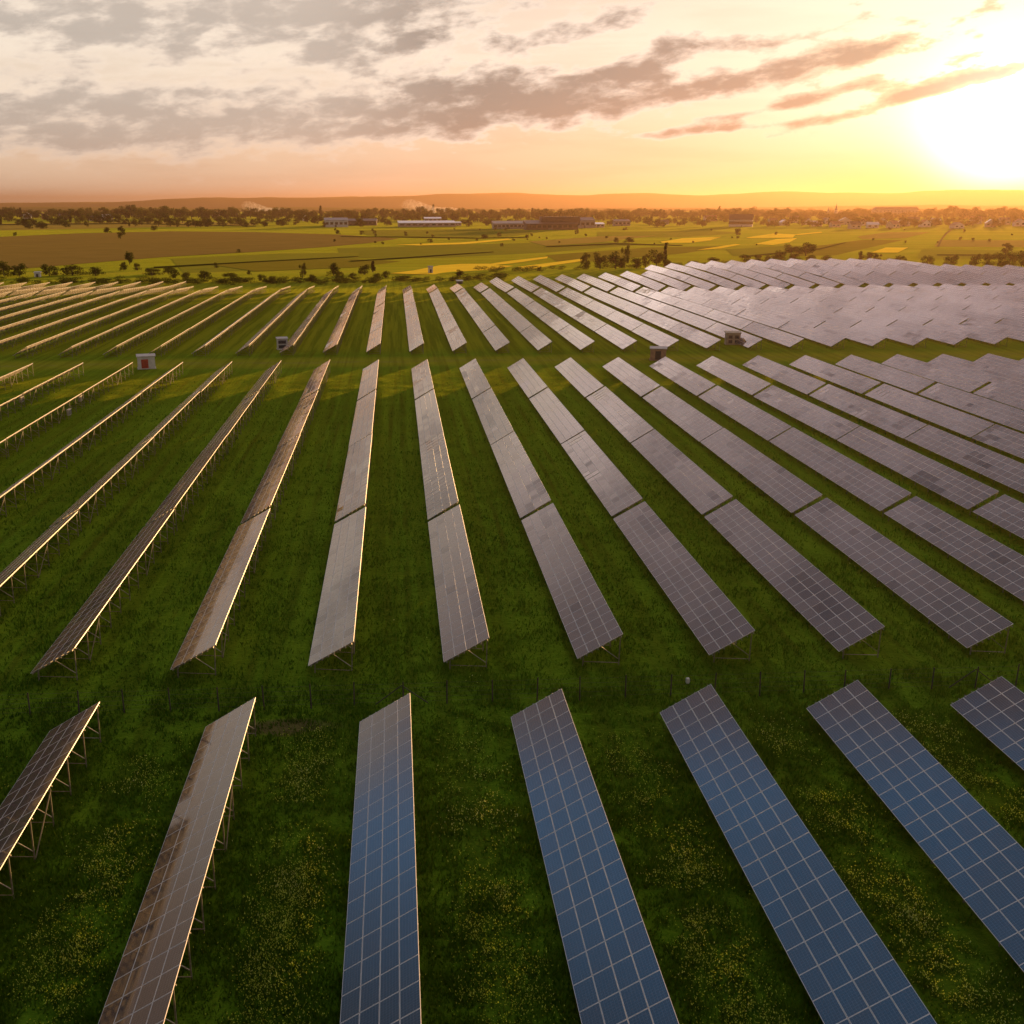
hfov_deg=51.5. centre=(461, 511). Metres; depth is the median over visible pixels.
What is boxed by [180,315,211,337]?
solar table
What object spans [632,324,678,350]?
solar table
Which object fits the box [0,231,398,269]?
ploughed field
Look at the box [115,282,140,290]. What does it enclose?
solar table
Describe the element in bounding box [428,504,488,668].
solar table
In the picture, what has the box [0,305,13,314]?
solar table
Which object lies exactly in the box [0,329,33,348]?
solar table
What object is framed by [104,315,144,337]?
solar table
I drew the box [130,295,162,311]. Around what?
solar table
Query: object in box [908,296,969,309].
solar table
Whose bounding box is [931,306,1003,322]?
solar table
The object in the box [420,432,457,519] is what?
solar table
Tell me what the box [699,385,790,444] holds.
solar table
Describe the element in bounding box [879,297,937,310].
solar table
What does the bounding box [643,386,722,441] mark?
solar table
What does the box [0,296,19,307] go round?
solar table
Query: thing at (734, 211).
village tree
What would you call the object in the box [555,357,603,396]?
solar table
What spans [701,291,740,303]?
solar table
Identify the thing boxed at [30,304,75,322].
solar table
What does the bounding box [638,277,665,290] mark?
solar table
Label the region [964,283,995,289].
solar table
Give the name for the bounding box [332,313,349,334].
solar table
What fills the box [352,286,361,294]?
solar table
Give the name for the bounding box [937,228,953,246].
country road
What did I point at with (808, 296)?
solar table
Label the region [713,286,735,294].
solar table
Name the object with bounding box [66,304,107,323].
solar table
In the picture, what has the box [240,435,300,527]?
solar table
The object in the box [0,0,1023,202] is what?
sky
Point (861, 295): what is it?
solar table
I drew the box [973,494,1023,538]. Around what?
solar table
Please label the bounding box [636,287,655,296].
solar table
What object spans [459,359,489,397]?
solar table
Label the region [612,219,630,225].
warehouse
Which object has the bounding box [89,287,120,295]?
solar table
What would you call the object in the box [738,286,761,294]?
solar table
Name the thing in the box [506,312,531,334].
solar table
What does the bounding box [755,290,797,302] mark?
solar table
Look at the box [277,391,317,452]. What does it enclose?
solar table
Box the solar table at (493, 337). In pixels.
[483,326,509,353]
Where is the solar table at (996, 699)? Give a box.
[951,676,1023,769]
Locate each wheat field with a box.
[337,242,636,257]
[359,229,543,236]
[726,246,818,255]
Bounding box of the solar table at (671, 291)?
[661,287,681,295]
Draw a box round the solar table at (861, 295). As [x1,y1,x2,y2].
[836,289,884,300]
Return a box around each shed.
[33,271,41,276]
[428,266,432,272]
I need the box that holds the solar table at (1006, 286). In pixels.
[989,283,1021,289]
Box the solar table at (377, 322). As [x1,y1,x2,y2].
[370,313,382,332]
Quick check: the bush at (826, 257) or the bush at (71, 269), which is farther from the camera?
the bush at (826, 257)
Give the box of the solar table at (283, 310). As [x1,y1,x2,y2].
[271,303,292,319]
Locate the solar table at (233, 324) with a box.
[217,314,247,336]
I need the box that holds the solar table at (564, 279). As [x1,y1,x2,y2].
[555,275,574,283]
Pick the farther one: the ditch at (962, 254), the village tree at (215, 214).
the village tree at (215, 214)
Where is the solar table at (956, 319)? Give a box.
[899,306,968,323]
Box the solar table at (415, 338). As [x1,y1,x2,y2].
[407,326,423,353]
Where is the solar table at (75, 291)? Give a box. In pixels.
[62,287,95,296]
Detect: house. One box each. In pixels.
[703,215,716,220]
[728,213,753,226]
[768,217,777,222]
[829,221,840,226]
[838,217,850,223]
[847,221,861,228]
[866,221,878,227]
[886,221,899,227]
[907,216,919,221]
[918,219,930,226]
[949,221,963,227]
[969,216,981,223]
[984,219,993,226]
[998,217,1010,223]
[1012,218,1023,225]
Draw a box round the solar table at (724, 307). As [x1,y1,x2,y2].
[702,299,745,315]
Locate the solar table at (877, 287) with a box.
[864,284,892,291]
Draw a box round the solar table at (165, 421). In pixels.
[132,392,199,453]
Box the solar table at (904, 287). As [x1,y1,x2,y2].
[890,284,918,290]
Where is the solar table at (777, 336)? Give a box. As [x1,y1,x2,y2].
[742,322,803,348]
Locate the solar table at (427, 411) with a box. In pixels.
[415,389,442,445]
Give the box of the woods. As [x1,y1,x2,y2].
[14,208,1022,216]
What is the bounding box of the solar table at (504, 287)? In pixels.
[498,282,512,292]
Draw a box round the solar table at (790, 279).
[776,273,814,287]
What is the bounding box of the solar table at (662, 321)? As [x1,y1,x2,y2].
[639,310,679,329]
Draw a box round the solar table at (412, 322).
[406,313,419,332]
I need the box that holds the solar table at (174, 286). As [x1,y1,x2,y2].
[163,281,185,292]
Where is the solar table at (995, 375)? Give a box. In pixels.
[928,354,1023,390]
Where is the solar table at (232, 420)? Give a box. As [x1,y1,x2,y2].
[206,391,258,451]
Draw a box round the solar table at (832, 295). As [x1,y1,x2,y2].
[809,289,855,300]
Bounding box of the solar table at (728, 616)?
[614,501,754,662]
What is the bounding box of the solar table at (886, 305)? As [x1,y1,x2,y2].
[850,297,905,310]
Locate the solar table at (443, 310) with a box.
[435,302,449,318]
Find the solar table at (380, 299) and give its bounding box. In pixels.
[374,293,384,308]
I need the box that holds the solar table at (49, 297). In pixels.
[41,291,64,301]
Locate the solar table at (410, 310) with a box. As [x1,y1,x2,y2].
[405,302,416,318]
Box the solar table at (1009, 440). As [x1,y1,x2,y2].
[972,424,1023,458]
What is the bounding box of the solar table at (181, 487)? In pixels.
[146,435,226,529]
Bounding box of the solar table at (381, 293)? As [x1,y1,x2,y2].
[376,289,385,297]
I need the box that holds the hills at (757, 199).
[0,190,1023,208]
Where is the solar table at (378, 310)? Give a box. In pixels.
[373,302,384,319]
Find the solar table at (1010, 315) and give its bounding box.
[964,306,1023,320]
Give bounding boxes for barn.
[324,218,347,226]
[348,218,376,224]
[397,220,455,226]
[424,217,440,220]
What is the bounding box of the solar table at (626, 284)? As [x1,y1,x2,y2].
[615,278,639,291]
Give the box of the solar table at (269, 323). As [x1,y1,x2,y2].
[255,313,281,334]
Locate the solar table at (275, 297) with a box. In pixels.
[269,290,279,300]
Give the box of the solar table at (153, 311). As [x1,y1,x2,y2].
[138,303,169,322]
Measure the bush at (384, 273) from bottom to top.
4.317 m
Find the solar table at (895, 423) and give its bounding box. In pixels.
[809,384,926,442]
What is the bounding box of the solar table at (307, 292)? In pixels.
[301,286,314,294]
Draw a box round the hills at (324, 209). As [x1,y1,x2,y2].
[0,205,1023,211]
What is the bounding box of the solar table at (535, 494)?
[491,432,550,518]
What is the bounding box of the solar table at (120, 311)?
[100,304,138,322]
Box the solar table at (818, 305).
[792,298,842,312]
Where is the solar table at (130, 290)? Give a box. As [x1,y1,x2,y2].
[116,286,144,296]
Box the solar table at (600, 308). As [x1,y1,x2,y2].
[585,300,615,316]
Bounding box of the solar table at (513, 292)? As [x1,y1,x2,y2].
[507,288,520,296]
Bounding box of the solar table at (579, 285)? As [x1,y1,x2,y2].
[568,280,589,292]
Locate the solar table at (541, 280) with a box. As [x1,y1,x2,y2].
[533,275,550,284]
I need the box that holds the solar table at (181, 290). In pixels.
[168,286,193,295]
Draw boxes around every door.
[141,359,148,367]
[655,351,660,359]
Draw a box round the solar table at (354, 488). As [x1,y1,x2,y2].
[335,433,371,521]
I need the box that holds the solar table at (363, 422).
[349,390,375,446]
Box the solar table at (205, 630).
[170,509,269,677]
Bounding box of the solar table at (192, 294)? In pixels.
[187,290,200,300]
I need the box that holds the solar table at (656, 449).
[631,429,731,519]
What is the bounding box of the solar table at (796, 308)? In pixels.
[761,298,809,313]
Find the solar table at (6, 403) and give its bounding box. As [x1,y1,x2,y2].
[0,395,21,420]
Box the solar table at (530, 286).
[521,281,538,291]
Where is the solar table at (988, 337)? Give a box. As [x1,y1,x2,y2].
[924,319,1008,345]
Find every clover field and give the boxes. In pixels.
[210,259,397,270]
[547,246,718,261]
[799,240,900,255]
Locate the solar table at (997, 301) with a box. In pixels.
[966,296,1023,307]
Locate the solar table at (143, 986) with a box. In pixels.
[98,697,255,1023]
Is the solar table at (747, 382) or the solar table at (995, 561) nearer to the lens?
the solar table at (995, 561)
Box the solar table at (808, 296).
[782,290,826,301]
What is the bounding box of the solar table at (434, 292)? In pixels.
[429,289,439,297]
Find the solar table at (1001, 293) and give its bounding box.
[966,287,1023,297]
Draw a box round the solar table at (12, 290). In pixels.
[0,287,21,293]
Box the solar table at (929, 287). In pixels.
[915,284,944,290]
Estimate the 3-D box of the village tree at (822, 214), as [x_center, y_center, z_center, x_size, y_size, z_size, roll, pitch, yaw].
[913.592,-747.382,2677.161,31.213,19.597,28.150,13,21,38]
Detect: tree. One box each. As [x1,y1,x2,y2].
[0,207,11,217]
[3,214,11,221]
[5,211,15,220]
[12,208,18,217]
[18,217,31,225]
[23,211,31,217]
[24,209,36,217]
[34,210,40,217]
[46,208,55,216]
[49,217,56,223]
[51,209,62,217]
[54,216,62,224]
[56,210,67,217]
[60,219,70,226]
[66,209,84,219]
[78,207,91,214]
[84,214,91,220]
[92,214,106,223]
[98,207,110,213]
[103,214,111,222]
[107,213,116,222]
[113,215,122,222]
[114,206,126,216]
[117,226,125,238]
[121,209,130,218]
[124,205,135,217]
[124,251,132,264]
[130,218,138,225]
[131,207,143,218]
[135,208,151,218]
[138,218,144,224]
[144,216,150,223]
[147,213,156,221]
[150,206,169,216]
[152,210,160,218]
[153,218,162,225]
[158,213,169,222]
[160,206,175,215]
[163,217,174,226]
[172,218,180,226]
[174,208,185,217]
[177,216,187,222]
[185,210,197,218]
[190,219,199,226]
[198,207,207,217]
[199,217,208,224]
[201,209,212,219]
[211,209,229,217]
[216,217,227,225]
[223,212,230,219]
[227,207,237,216]
[230,209,241,216]
[232,217,239,224]
[236,217,246,225]
[240,210,249,218]
[242,207,257,217]
[249,219,256,224]
[251,211,263,218]
[260,220,268,226]
[264,209,271,218]
[265,215,274,221]
[271,207,285,218]
[276,218,288,225]
[282,208,290,216]
[285,214,292,221]
[287,210,294,217]
[293,211,303,220]
[298,263,305,276]
[303,208,315,218]
[303,214,310,221]
[310,215,323,223]
[323,212,331,217]
[332,210,346,217]
[340,209,353,217]
[346,211,353,218]
[355,218,366,226]
[359,209,369,216]
[359,213,370,218]
[370,207,377,216]
[377,208,386,218]
[379,217,388,224]
[390,211,402,218]
[401,208,408,217]
[403,213,409,220]
[413,213,420,220]
[416,206,424,216]
[420,212,429,219]
[422,208,433,214]
[436,208,444,215]
[439,214,447,220]
[445,207,453,216]
[451,212,460,220]
[455,269,463,276]
[456,208,465,217]
[461,209,472,217]
[465,219,472,226]
[469,213,478,221]
[477,215,483,221]
[479,210,488,218]
[482,219,489,225]
[484,209,494,218]
[501,208,510,218]
[510,209,518,215]
[513,215,519,220]
[518,210,527,218]
[538,210,550,216]
[559,208,574,215]
[580,207,590,216]
[580,252,590,266]
[592,251,608,268]
[594,212,604,221]
[605,208,616,219]
[607,251,624,268]
[617,214,626,218]
[621,244,630,268]
[624,214,632,221]
[631,208,641,216]
[638,207,647,217]
[642,254,649,267]
[645,216,652,225]
[648,249,664,265]
[651,209,667,218]
[651,218,661,226]
[670,209,683,216]
[676,211,689,219]
[691,211,697,217]
[693,217,700,224]
[699,219,707,226]
[701,208,708,216]
[705,208,720,215]
[718,213,724,220]
[723,208,733,215]
[732,208,741,213]
[748,206,759,215]
[753,214,759,222]
[766,209,778,219]
[769,220,779,226]
[773,208,783,216]
[777,214,785,221]
[783,207,791,217]
[784,243,798,253]
[787,215,798,223]
[794,242,816,255]
[796,216,806,225]
[802,210,809,217]
[807,210,816,218]
[817,219,825,225]
[818,212,826,218]
[833,214,843,220]
[838,209,850,215]
[842,212,857,219]
[852,207,865,216]
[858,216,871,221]
[858,251,864,259]
[862,208,871,216]
[863,252,873,258]
[870,214,881,221]
[873,253,881,259]
[877,218,886,225]
[884,212,890,220]
[899,216,907,226]
[910,219,921,226]
[920,210,932,217]
[925,207,938,215]
[930,217,941,225]
[934,211,941,217]
[937,209,948,217]
[943,206,956,217]
[945,219,952,226]
[952,206,960,216]
[957,208,971,219]
[969,207,981,215]
[969,216,979,224]
[981,213,987,220]
[986,209,999,218]
[990,218,1001,226]
[995,210,1004,216]
[996,206,1009,216]
[1000,243,1013,253]
[1007,207,1017,215]
[1008,212,1018,222]
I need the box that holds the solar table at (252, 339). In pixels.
[236,328,267,355]
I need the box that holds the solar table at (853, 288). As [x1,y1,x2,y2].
[839,285,866,291]
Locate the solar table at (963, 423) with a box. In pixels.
[865,384,993,440]
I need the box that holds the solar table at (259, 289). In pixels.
[248,286,266,295]
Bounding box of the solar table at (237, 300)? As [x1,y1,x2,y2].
[226,294,246,309]
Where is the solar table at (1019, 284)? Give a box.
[1013,283,1023,288]
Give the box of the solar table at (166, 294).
[155,290,173,299]
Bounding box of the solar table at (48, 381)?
[8,363,83,407]
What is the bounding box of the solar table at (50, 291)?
[35,287,69,296]
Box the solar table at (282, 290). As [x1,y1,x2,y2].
[275,286,290,294]
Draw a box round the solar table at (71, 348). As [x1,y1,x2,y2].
[59,329,112,357]
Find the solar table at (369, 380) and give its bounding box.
[357,359,378,399]
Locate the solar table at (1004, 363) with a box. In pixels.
[974,353,1023,374]
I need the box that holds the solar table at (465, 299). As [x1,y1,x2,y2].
[458,293,473,306]
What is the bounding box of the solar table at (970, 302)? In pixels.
[937,296,1000,308]
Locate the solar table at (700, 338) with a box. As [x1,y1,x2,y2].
[669,323,720,350]
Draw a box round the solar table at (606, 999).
[511,689,678,1023]
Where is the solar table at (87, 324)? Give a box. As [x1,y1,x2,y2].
[64,315,109,337]
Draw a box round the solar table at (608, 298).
[594,292,622,307]
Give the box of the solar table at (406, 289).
[403,285,411,292]
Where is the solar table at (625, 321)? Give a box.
[606,311,642,332]
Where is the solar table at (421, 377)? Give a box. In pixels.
[411,360,433,398]
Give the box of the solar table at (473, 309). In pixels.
[465,301,483,317]
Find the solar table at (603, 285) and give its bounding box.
[591,279,614,291]
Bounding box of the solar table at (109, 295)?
[100,291,119,301]
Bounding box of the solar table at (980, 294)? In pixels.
[941,288,998,298]
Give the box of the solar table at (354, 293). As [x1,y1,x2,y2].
[349,289,359,297]
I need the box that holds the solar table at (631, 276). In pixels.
[620,271,643,281]
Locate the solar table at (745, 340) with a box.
[706,323,761,349]
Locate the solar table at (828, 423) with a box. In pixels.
[753,385,859,441]
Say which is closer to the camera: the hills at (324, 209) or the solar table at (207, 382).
the solar table at (207, 382)
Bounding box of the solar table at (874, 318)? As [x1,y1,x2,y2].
[835,308,896,325]
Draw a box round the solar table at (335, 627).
[308,507,365,672]
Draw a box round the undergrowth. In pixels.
[0,260,746,284]
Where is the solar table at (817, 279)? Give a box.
[799,272,839,287]
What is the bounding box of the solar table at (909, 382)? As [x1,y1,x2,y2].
[836,355,934,395]
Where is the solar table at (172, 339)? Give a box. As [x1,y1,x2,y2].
[148,328,189,356]
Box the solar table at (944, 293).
[916,288,969,298]
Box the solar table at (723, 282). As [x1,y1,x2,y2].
[707,275,739,288]
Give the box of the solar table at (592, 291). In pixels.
[584,287,602,296]
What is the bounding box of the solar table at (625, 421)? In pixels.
[587,386,653,442]
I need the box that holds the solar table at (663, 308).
[643,300,680,317]
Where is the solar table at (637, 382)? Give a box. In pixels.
[602,357,659,396]
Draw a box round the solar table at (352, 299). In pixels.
[344,293,357,308]
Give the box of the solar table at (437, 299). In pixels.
[431,293,444,306]
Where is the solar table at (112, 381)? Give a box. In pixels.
[68,363,132,406]
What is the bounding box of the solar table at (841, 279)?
[822,272,863,286]
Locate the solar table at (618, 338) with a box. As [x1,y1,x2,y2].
[595,324,636,351]
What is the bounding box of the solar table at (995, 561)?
[884,496,1023,605]
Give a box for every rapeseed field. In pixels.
[396,257,546,273]
[397,239,511,244]
[520,259,581,268]
[662,237,718,242]
[700,244,739,249]
[747,234,794,237]
[757,238,795,244]
[873,247,907,252]
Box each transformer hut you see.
[136,353,155,369]
[276,337,287,349]
[649,346,666,360]
[724,331,741,344]
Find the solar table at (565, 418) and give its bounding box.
[529,388,583,443]
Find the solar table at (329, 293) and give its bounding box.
[321,289,332,299]
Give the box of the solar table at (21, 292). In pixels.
[9,287,46,295]
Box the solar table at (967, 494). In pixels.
[838,426,998,514]
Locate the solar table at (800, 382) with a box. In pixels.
[743,355,824,397]
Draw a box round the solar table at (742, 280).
[730,274,765,289]
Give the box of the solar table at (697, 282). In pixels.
[684,276,715,289]
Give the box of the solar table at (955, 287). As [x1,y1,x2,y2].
[939,284,970,289]
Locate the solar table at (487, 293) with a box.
[481,288,493,297]
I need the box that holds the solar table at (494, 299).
[486,292,503,306]
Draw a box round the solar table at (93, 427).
[59,393,141,455]
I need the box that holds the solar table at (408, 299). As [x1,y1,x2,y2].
[404,293,413,306]
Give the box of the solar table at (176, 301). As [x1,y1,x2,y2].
[162,294,190,310]
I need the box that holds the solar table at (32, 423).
[1,394,81,456]
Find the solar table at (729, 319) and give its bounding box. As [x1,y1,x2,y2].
[704,309,752,328]
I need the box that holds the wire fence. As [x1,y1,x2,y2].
[7,664,1023,714]
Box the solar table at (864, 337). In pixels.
[815,321,886,348]
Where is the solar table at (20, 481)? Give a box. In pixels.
[0,439,80,516]
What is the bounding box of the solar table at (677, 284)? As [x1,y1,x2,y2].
[660,277,690,290]
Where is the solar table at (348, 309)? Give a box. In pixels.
[339,303,353,318]
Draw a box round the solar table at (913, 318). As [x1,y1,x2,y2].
[867,307,933,324]
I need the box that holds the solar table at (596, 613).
[521,503,622,665]
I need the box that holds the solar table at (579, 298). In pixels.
[567,292,593,306]
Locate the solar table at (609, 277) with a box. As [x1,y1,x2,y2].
[598,273,620,283]
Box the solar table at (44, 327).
[24,315,74,338]
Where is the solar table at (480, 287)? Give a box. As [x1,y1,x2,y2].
[474,283,488,292]
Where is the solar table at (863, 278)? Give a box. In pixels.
[844,271,888,285]
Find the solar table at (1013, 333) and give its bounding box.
[960,318,1023,341]
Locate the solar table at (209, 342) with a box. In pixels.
[191,328,228,355]
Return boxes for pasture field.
[171,253,357,272]
[597,230,735,237]
[917,249,1023,258]
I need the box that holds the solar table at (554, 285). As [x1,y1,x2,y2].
[545,280,564,292]
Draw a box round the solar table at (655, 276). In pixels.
[641,270,666,281]
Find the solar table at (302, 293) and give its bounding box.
[295,290,306,299]
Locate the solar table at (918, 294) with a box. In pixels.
[889,288,941,299]
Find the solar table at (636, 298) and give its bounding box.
[621,292,652,306]
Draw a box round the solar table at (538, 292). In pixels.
[533,288,547,297]
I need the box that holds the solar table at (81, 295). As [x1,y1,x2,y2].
[69,291,92,302]
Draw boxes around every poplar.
[371,261,375,271]
[663,243,667,266]
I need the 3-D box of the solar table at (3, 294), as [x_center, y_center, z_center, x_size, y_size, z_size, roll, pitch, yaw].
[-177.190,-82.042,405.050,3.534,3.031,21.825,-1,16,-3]
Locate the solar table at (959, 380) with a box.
[881,354,988,393]
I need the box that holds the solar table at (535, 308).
[525,301,549,319]
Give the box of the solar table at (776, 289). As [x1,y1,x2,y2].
[764,286,788,293]
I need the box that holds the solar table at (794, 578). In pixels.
[705,499,884,658]
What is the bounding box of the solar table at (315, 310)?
[306,303,322,320]
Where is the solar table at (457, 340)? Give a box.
[445,325,466,353]
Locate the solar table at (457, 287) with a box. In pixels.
[450,283,462,292]
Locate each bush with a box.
[0,261,11,276]
[10,263,27,276]
[35,222,47,228]
[40,264,58,275]
[58,264,85,274]
[86,267,105,275]
[119,262,127,270]
[133,263,141,269]
[142,268,164,275]
[167,267,179,277]
[181,272,192,278]
[197,270,211,278]
[221,272,238,280]
[257,274,266,280]
[325,263,340,275]
[334,271,343,279]
[358,264,370,274]
[382,271,389,277]
[624,237,633,242]
[628,257,642,268]
[707,257,719,261]
[734,228,740,234]
[739,254,750,261]
[753,255,762,260]
[764,255,775,260]
[774,250,786,259]
[789,253,800,259]
[805,255,815,260]
[820,255,831,260]
[893,255,906,260]
[920,255,934,264]
[943,254,959,264]
[969,254,982,265]
[980,254,994,265]
[990,252,1005,266]
[1003,251,1018,265]
[1016,250,1023,266]
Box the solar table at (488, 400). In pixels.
[472,388,513,444]
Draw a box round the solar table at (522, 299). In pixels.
[513,292,533,306]
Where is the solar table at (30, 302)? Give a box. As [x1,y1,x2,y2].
[5,296,48,312]
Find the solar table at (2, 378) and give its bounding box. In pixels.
[0,363,33,389]
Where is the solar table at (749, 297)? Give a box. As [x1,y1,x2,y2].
[729,290,768,303]
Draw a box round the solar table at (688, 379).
[650,356,715,399]
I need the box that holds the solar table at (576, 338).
[558,325,593,349]
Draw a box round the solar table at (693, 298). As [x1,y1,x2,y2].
[675,291,710,304]
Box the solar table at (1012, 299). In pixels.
[994,295,1023,302]
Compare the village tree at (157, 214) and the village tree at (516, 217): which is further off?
the village tree at (157, 214)
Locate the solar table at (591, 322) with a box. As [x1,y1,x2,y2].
[572,311,605,333]
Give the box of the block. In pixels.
[871,207,918,216]
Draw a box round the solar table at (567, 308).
[555,300,582,319]
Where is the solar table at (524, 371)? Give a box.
[508,358,547,397]
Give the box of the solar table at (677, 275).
[663,270,690,280]
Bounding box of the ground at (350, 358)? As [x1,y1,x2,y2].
[0,208,1023,1023]
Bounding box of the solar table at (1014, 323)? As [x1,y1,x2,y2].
[996,318,1023,329]
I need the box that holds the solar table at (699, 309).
[673,299,713,315]
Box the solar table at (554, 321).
[539,312,568,333]
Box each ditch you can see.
[0,223,240,225]
[154,256,357,267]
[341,236,527,237]
[351,252,487,261]
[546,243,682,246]
[747,242,845,255]
[937,254,992,255]
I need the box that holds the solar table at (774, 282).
[753,274,789,288]
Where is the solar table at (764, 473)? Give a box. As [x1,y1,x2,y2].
[700,428,822,517]
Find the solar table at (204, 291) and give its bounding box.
[196,286,217,295]
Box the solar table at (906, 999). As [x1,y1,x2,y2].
[660,684,936,1023]
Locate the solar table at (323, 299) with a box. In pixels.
[314,294,329,308]
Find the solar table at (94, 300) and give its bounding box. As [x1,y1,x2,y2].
[68,295,105,310]
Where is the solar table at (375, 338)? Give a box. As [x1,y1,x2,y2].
[366,326,381,354]
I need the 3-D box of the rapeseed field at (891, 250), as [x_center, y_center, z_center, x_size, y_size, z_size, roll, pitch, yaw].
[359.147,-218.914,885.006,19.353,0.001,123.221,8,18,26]
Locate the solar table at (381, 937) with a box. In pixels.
[340,693,420,1023]
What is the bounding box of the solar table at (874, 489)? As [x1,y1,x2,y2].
[769,427,910,515]
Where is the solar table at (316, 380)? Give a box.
[300,360,329,404]
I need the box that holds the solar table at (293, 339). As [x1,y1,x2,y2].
[279,327,305,355]
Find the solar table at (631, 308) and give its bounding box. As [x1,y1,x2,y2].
[614,300,647,317]
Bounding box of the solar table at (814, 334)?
[778,321,844,348]
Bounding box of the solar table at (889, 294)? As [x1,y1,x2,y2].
[862,289,913,299]
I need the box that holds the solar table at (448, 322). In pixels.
[440,312,456,332]
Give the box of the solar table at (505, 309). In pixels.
[495,301,516,317]
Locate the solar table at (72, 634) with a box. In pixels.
[30,510,174,680]
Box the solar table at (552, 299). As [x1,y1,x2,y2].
[540,292,563,307]
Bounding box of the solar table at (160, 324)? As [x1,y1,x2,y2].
[142,315,178,337]
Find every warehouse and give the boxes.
[492,221,522,228]
[578,217,595,227]
[595,222,604,227]
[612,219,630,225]
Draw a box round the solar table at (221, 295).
[211,290,226,300]
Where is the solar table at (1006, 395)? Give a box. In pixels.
[974,382,1023,409]
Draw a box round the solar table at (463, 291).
[455,288,466,297]
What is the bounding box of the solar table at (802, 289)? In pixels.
[789,286,814,292]
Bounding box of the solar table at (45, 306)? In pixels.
[36,295,76,311]
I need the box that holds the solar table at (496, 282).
[489,277,503,286]
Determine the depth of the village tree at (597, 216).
2445.70 m
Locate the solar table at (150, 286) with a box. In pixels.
[140,282,163,291]
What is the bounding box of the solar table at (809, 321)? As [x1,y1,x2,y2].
[768,308,825,327]
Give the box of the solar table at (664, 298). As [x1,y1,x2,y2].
[648,291,681,304]
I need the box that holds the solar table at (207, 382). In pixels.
[185,362,231,405]
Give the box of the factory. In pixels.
[523,217,579,229]
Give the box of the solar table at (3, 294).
[0,291,11,299]
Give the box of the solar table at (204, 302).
[194,295,218,309]
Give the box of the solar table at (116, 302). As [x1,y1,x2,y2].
[101,295,133,311]
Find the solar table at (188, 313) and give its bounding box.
[172,304,200,322]
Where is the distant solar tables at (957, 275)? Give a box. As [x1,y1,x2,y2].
[0,258,1023,292]
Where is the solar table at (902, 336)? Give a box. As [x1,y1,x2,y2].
[851,320,926,346]
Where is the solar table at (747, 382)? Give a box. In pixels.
[696,356,770,398]
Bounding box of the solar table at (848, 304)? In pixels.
[821,297,874,311]
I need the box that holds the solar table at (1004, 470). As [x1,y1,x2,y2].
[905,425,1023,496]
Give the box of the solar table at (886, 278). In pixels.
[867,271,912,285]
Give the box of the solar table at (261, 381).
[241,361,281,404]
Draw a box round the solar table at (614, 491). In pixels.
[561,431,642,516]
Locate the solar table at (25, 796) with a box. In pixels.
[0,702,100,899]
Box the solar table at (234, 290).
[222,286,241,295]
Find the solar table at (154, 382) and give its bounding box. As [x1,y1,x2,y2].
[126,362,182,406]
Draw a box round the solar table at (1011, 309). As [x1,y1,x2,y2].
[995,305,1023,313]
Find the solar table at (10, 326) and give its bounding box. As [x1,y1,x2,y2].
[0,316,39,336]
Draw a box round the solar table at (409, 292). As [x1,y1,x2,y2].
[403,289,412,297]
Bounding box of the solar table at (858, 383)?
[789,355,880,395]
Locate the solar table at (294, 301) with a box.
[284,294,301,309]
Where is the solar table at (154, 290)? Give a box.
[143,286,169,295]
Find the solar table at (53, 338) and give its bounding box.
[13,329,72,358]
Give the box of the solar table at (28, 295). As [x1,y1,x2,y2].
[14,291,38,301]
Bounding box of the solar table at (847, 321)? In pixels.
[802,308,861,326]
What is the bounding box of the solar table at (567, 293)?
[559,288,575,297]
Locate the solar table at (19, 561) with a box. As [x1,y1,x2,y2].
[0,511,78,615]
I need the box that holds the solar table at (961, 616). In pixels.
[795,498,1012,653]
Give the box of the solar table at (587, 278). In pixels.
[577,274,596,284]
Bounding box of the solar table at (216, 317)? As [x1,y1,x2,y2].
[204,304,231,322]
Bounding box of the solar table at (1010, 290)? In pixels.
[994,288,1023,297]
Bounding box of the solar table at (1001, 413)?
[919,383,1023,431]
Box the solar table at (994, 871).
[806,680,1023,971]
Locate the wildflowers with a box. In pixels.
[1,585,1023,1023]
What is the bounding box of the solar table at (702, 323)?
[671,310,715,331]
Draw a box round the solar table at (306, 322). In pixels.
[294,314,315,335]
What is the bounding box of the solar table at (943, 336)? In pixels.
[887,319,967,347]
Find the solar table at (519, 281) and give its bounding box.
[511,276,527,286]
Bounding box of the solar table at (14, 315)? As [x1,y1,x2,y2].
[0,305,44,324]
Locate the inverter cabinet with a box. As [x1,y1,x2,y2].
[66,408,71,417]
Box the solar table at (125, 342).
[103,328,150,354]
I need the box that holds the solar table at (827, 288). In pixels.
[814,285,840,292]
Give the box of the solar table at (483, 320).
[473,312,494,331]
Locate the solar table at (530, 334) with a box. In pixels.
[520,325,551,352]
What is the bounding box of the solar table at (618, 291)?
[610,287,628,297]
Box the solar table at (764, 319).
[736,309,788,329]
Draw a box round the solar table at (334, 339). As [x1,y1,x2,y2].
[323,327,343,352]
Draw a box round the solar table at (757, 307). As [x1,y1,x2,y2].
[732,299,777,314]
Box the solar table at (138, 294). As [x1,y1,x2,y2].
[127,291,146,300]
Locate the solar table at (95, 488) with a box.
[50,437,154,530]
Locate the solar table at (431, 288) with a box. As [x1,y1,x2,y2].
[427,285,436,292]
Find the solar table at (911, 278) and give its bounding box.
[890,271,937,285]
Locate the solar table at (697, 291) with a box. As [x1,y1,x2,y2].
[686,287,708,295]
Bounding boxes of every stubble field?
[0,222,252,229]
[529,236,647,245]
[858,232,927,238]
[934,240,1023,246]
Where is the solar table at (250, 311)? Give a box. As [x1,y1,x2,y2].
[239,303,261,321]
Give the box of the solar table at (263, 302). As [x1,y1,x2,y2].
[254,294,273,309]

